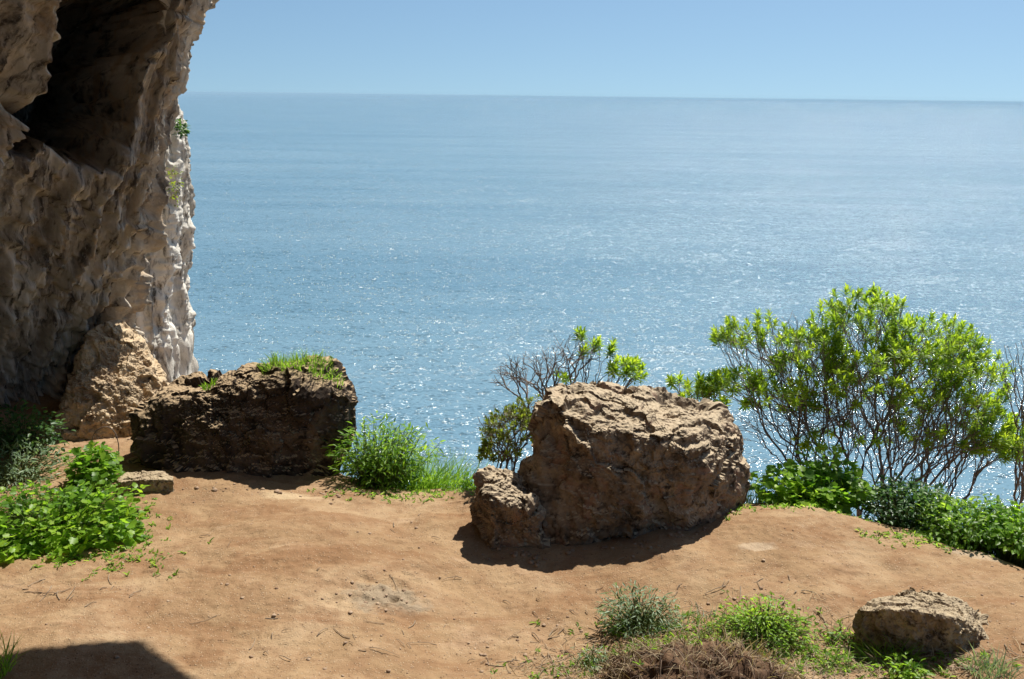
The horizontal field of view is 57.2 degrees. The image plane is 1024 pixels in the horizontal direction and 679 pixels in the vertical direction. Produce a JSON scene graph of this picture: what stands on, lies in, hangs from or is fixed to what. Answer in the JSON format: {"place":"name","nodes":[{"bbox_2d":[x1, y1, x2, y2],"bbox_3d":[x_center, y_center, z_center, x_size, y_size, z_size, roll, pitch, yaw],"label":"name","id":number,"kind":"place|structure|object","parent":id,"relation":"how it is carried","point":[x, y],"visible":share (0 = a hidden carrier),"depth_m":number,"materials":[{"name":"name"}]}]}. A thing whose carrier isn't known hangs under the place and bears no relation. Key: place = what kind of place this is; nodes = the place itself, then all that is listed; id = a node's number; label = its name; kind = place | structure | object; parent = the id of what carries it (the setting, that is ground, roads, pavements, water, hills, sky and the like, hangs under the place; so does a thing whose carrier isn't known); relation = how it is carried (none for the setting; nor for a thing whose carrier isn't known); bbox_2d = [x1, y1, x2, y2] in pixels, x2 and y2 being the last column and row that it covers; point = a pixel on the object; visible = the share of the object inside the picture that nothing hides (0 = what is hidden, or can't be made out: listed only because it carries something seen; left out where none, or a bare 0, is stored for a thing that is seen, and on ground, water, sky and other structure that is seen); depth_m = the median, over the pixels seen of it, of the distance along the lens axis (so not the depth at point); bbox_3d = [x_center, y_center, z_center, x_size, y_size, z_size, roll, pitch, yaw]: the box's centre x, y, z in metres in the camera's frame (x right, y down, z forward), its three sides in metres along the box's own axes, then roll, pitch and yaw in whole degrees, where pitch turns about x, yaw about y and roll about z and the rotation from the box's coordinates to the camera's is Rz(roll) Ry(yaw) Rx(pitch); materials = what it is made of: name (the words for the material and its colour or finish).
{"place":"outdoors","nodes":[
{"label":"outdoors","id":0,"kind":"place"},
{"bbox_2d":[0,0,218,407],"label":"cave wall","id":1,"kind":"structure","parent":0,"point":[91,91],"depth_m":7.30,"materials":[{"name":"stone"}]},
{"bbox_2d":[135,106,198,382],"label":"cliff","id":2,"kind":"structure","parent":0,"point":[165,322],"depth_m":9.65,"materials":[{"name":"stone"}]},
{"bbox_2d":[166,166,183,207],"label":"cliff plant","id":3,"kind":"object","parent":2,"relation":"attached to","point":[175,174],"visible":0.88,"depth_m":8.87,"materials":[{"name":"green plant"}]},
{"bbox_2d":[172,118,190,138],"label":"cliff plant","id":4,"kind":"object","parent":2,"relation":"attached to","point":[182,127],"visible":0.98,"depth_m":9.02,"materials":[{"name":"green plant"}]},
{"bbox_2d":[0,392,1023,678],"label":"ground","id":5,"kind":"structure","parent":0,"point":[338,544],"depth_m":5.18,"materials":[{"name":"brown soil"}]},
{"bbox_2d":[0,628,27,678],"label":"grass tuft","id":6,"kind":"object","parent":5,"relation":"on","point":[6,669],"visible":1,"depth_m":4.33,"materials":[{"name":"green plant"}]},
{"bbox_2d":[0,436,74,492],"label":"herb","id":7,"kind":"object","parent":5,"relation":"on","point":[16,473],"visible":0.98,"depth_m":6.42,"materials":[{"name":"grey plant"}]},
{"bbox_2d":[0,398,75,457],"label":"bush","id":8,"kind":"object","parent":5,"relation":"on","point":[9,437],"visible":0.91,"depth_m":6.78,"materials":[{"name":"green plant"}]},
{"bbox_2d":[0,474,149,563],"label":"leafy plant","id":9,"kind":"object","parent":5,"relation":"on","point":[56,525],"visible":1,"depth_m":5.59,"materials":[{"name":"green plant"}]},
{"bbox_2d":[49,440,125,493],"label":"leafy plant","id":10,"kind":"object","parent":5,"relation":"on","point":[87,466],"visible":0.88,"depth_m":6.26,"materials":[{"name":"green plant"}]},
{"bbox_2d":[92,426,118,453],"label":"bramble stem","id":11,"kind":"object","parent":5,"relation":"on","point":[113,431],"visible":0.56,"depth_m":6.69,"materials":[{"name":"brown plant"}]},
{"bbox_2d":[51,320,169,440],"bbox_3d":[-3.295,0.316,7.696,0.933,0.962,1.247,-4,15,-19],"label":"rock outcrop","id":12,"kind":"object","parent":5,"relation":"on","point":[117,375],"visible":0.72,"depth_m":7.35,"materials":[{"name":"stone"}]},
{"bbox_2d":[116,470,174,493],"bbox_3d":[-2.470,0.974,6.336,0.456,0.170,0.270,1,15,0],"label":"stone","id":13,"kind":"object","parent":5,"relation":"on","point":[158,481],"visible":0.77,"depth_m":6.23,"materials":[{"name":"stone"}]},
{"bbox_2d":[126,355,358,477],"bbox_3d":[-1.969,0.603,6.990,1.678,1.018,1.159,1,15,0],"label":"boulder","id":14,"kind":"object","parent":5,"relation":"on","point":[249,419],"visible":0.82,"depth_m":6.57,"materials":[{"name":"stone"}]},
{"bbox_2d":[199,377,217,390],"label":"weed","id":15,"kind":"object","parent":14,"relation":"on","point":[205,386],"visible":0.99,"depth_m":6.70,"materials":[{"name":"green plant"}]},
{"bbox_2d":[255,346,344,389],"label":"grass tuft","id":16,"kind":"object","parent":14,"relation":"on","point":[274,358],"visible":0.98,"depth_m":6.71,"materials":[{"name":"green plant"}]},
{"bbox_2d":[320,410,447,490],"bbox_3d":[-0.922,0.853,6.732,0.790,0.660,0.756,-12,19,-41],"label":"herb","id":17,"kind":"object","parent":5,"relation":"on","point":[373,463],"visible":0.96,"depth_m":6.65,"materials":[{"name":"green plant"}]},
{"bbox_2d":[352,433,489,490],"bbox_3d":[-0.599,0.954,6.776,1.283,0.736,1.008,1,15,0],"label":"grass tuft","id":18,"kind":"object","parent":5,"relation":"on","point":[429,480],"visible":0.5,"depth_m":6.68,"materials":[{"name":"green plant"}]},
{"bbox_2d":[441,471,475,489],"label":"weed","id":19,"kind":"object","parent":5,"relation":"on","point":[462,484],"visible":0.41,"depth_m":6.67,"materials":[{"name":"green plant"}]},
{"bbox_2d":[474,392,540,471],"bbox_3d":[0.050,0.724,6.545,0.629,0.731,0.519,1,15,0],"label":"shrub","id":20,"kind":"object","parent":5,"relation":"on","point":[521,418],"visible":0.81,"depth_m":6.45,"materials":[{"name":"green plant"}]},
{"bbox_2d":[470,464,550,548],"bbox_3d":[-0.002,1.062,5.821,0.526,0.481,0.467,1,15,0],"label":"boulder","id":21,"kind":"object","parent":5,"relation":"on","point":[507,509],"visible":0.98,"depth_m":5.67,"materials":[{"name":"beige stone"}]},
{"bbox_2d":[4,486,1021,678],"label":"ground cover","id":22,"kind":"object","parent":5,"relation":"on","point":[783,505],"visible":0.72,"depth_m":4.91,"materials":[{"name":"green plant"}]},
{"bbox_2d":[5,513,1023,678],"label":"twig litter","id":23,"kind":"object","parent":5,"relation":"on","point":[567,677],"visible":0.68,"depth_m":4.60,"materials":[{"name":"brown wood"}]},
{"bbox_2d":[490,325,648,413],"bbox_3d":[0.414,0.548,6.857,1.151,1.372,0.577,1,15,0],"label":"shrub","id":24,"kind":"object","parent":5,"relation":"on","point":[631,366],"visible":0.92,"depth_m":6.72,"materials":[{"name":"green plant"}]},
{"bbox_2d":[568,644,609,673],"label":"weed","id":25,"kind":"object","parent":5,"relation":"on","point":[589,655],"visible":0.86,"depth_m":4.51,"materials":[{"name":"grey plant"}]},
{"bbox_2d":[603,615,642,639],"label":"weed","id":26,"kind":"object","parent":5,"relation":"on","point":[619,631],"visible":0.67,"depth_m":4.78,"materials":[{"name":"green plant"}]},
{"bbox_2d":[517,380,750,545],"bbox_3d":[0.813,0.850,6.134,1.565,1.162,1.138,1,15,0],"label":"boulder","id":27,"kind":"object","parent":5,"relation":"on","point":[607,460],"visible":0.87,"depth_m":5.71,"materials":[{"name":"beige stone"}]},
{"bbox_2d":[593,579,686,639],"bbox_3d":[0.658,1.385,4.809,0.498,0.275,0.371,1,15,0],"label":"herb","id":28,"kind":"object","parent":5,"relation":"on","point":[633,616],"visible":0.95,"depth_m":4.79,"materials":[{"name":"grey plant"}]},
{"bbox_2d":[641,601,743,634],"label":"grass tuft","id":29,"kind":"object","parent":5,"relation":"on","point":[691,618],"visible":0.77,"depth_m":4.79,"materials":[{"name":"green plant"}]},
{"bbox_2d":[664,367,731,405],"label":"shrub","id":30,"kind":"object","parent":5,"relation":"on","point":[700,390],"visible":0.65,"depth_m":6.68,"materials":[{"name":"green plant"}]},
{"bbox_2d":[588,620,818,678],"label":"tussock","id":31,"kind":"object","parent":5,"relation":"on","point":[717,659],"visible":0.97,"depth_m":4.25,"materials":[{"name":"plant"}]},
{"bbox_2d":[480,579,1023,678],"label":"dry grass","id":32,"kind":"structure","parent":5,"relation":"on","point":[933,652],"depth_m":4.49,"materials":[{"name":"plant"}]},
{"bbox_2d":[691,591,822,655],"bbox_3d":[1.210,1.393,4.672,0.643,0.256,0.396,1,15,0],"label":"weed","id":33,"kind":"object","parent":5,"relation":"on","point":[762,624],"visible":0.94,"depth_m":4.65,"materials":[{"name":"green plant"}]},
{"bbox_2d":[745,483,772,503],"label":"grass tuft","id":34,"kind":"object","parent":5,"relation":"on","point":[750,500],"visible":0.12,"depth_m":6.55,"materials":[{"name":"plant"}]},
{"bbox_2d":[747,458,880,513],"bbox_3d":[2.029,1.045,6.299,0.907,0.480,0.556,1,15,0],"label":"leafy plant","id":35,"kind":"object","parent":5,"relation":"on","point":[833,494],"visible":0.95,"depth_m":6.20,"materials":[{"name":"green plant"}]},
{"bbox_2d":[794,443,851,492],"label":"weed","id":36,"kind":"object","parent":5,"relation":"on","point":[830,453],"visible":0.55,"depth_m":6.33,"materials":[{"name":"green plant"}]},
{"bbox_2d":[808,648,864,671],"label":"weed","id":37,"kind":"object","parent":5,"relation":"on","point":[832,663],"visible":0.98,"depth_m":4.49,"materials":[{"name":"green plant"}]},
{"bbox_2d":[819,622,857,649],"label":"weed","id":38,"kind":"object","parent":5,"relation":"on","point":[846,635],"visible":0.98,"depth_m":4.71,"materials":[{"name":"green plant"}]},
{"bbox_2d":[704,281,1023,538],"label":"shrub","id":39,"kind":"object","parent":5,"relation":"on","point":[951,375],"visible":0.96,"depth_m":6.72,"materials":[{"name":"green plant"}]},
{"bbox_2d":[837,633,927,667],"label":"grass tuft","id":40,"kind":"object","parent":5,"relation":"on","point":[893,651],"visible":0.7,"depth_m":4.53,"materials":[{"name":"green plant"}]},
{"bbox_2d":[872,651,935,678],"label":"weed","id":41,"kind":"object","parent":5,"relation":"on","point":[911,670],"visible":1,"depth_m":4.35,"materials":[{"name":"green plant"}]},
{"bbox_2d":[853,472,960,537],"bbox_3d":[2.591,1.218,6.204,0.668,0.648,0.665,-4,15,-18],"label":"bush","id":42,"kind":"object","parent":5,"relation":"on","point":[894,510],"visible":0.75,"depth_m":6.09,"materials":[{"name":"green plant"}]},
{"bbox_2d":[852,587,988,654],"bbox_3d":[2.113,1.452,4.773,0.832,0.489,0.600,1,15,0],"label":"boulder","id":43,"kind":"object","parent":5,"relation":"on","point":[928,620],"visible":0.69,"depth_m":4.55,"materials":[{"name":"stone"}]},
{"bbox_2d":[909,492,1023,558],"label":"herb","id":44,"kind":"object","parent":5,"relation":"on","point":[965,535],"visible":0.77,"depth_m":5.83,"materials":[{"name":"green plant"}]},
{"bbox_2d":[957,642,1023,678],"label":"grass tuft","id":45,"kind":"object","parent":5,"relation":"on","point":[998,669],"visible":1,"depth_m":4.32,"materials":[{"name":"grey plant"}]},
{"bbox_2d":[973,498,1023,567],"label":"herb","id":46,"kind":"object","parent":5,"relation":"on","point":[1013,553],"visible":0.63,"depth_m":5.72,"materials":[{"name":"green plant"}]},
{"bbox_2d":[999,340,1023,512],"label":"shrub","id":47,"kind":"object","parent":5,"relation":"on","point":[1018,440],"visible":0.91,"depth_m":6.60,"materials":[{"name":"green plant"}]},
{"bbox_2d":[178,92,1023,552],"bbox_3d":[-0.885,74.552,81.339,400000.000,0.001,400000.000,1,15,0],"label":"sea","id":48,"kind":"structure","parent":0,"point":[434,262],"depth_m":641.74,"materials":[{"name":"liquid"}]},
{"bbox_2d":[186,0,1023,101],"label":"sky","id":49,"kind":"structure","parent":0,"point":[864,50],"materials":[{"name":"blue"}]}
]}

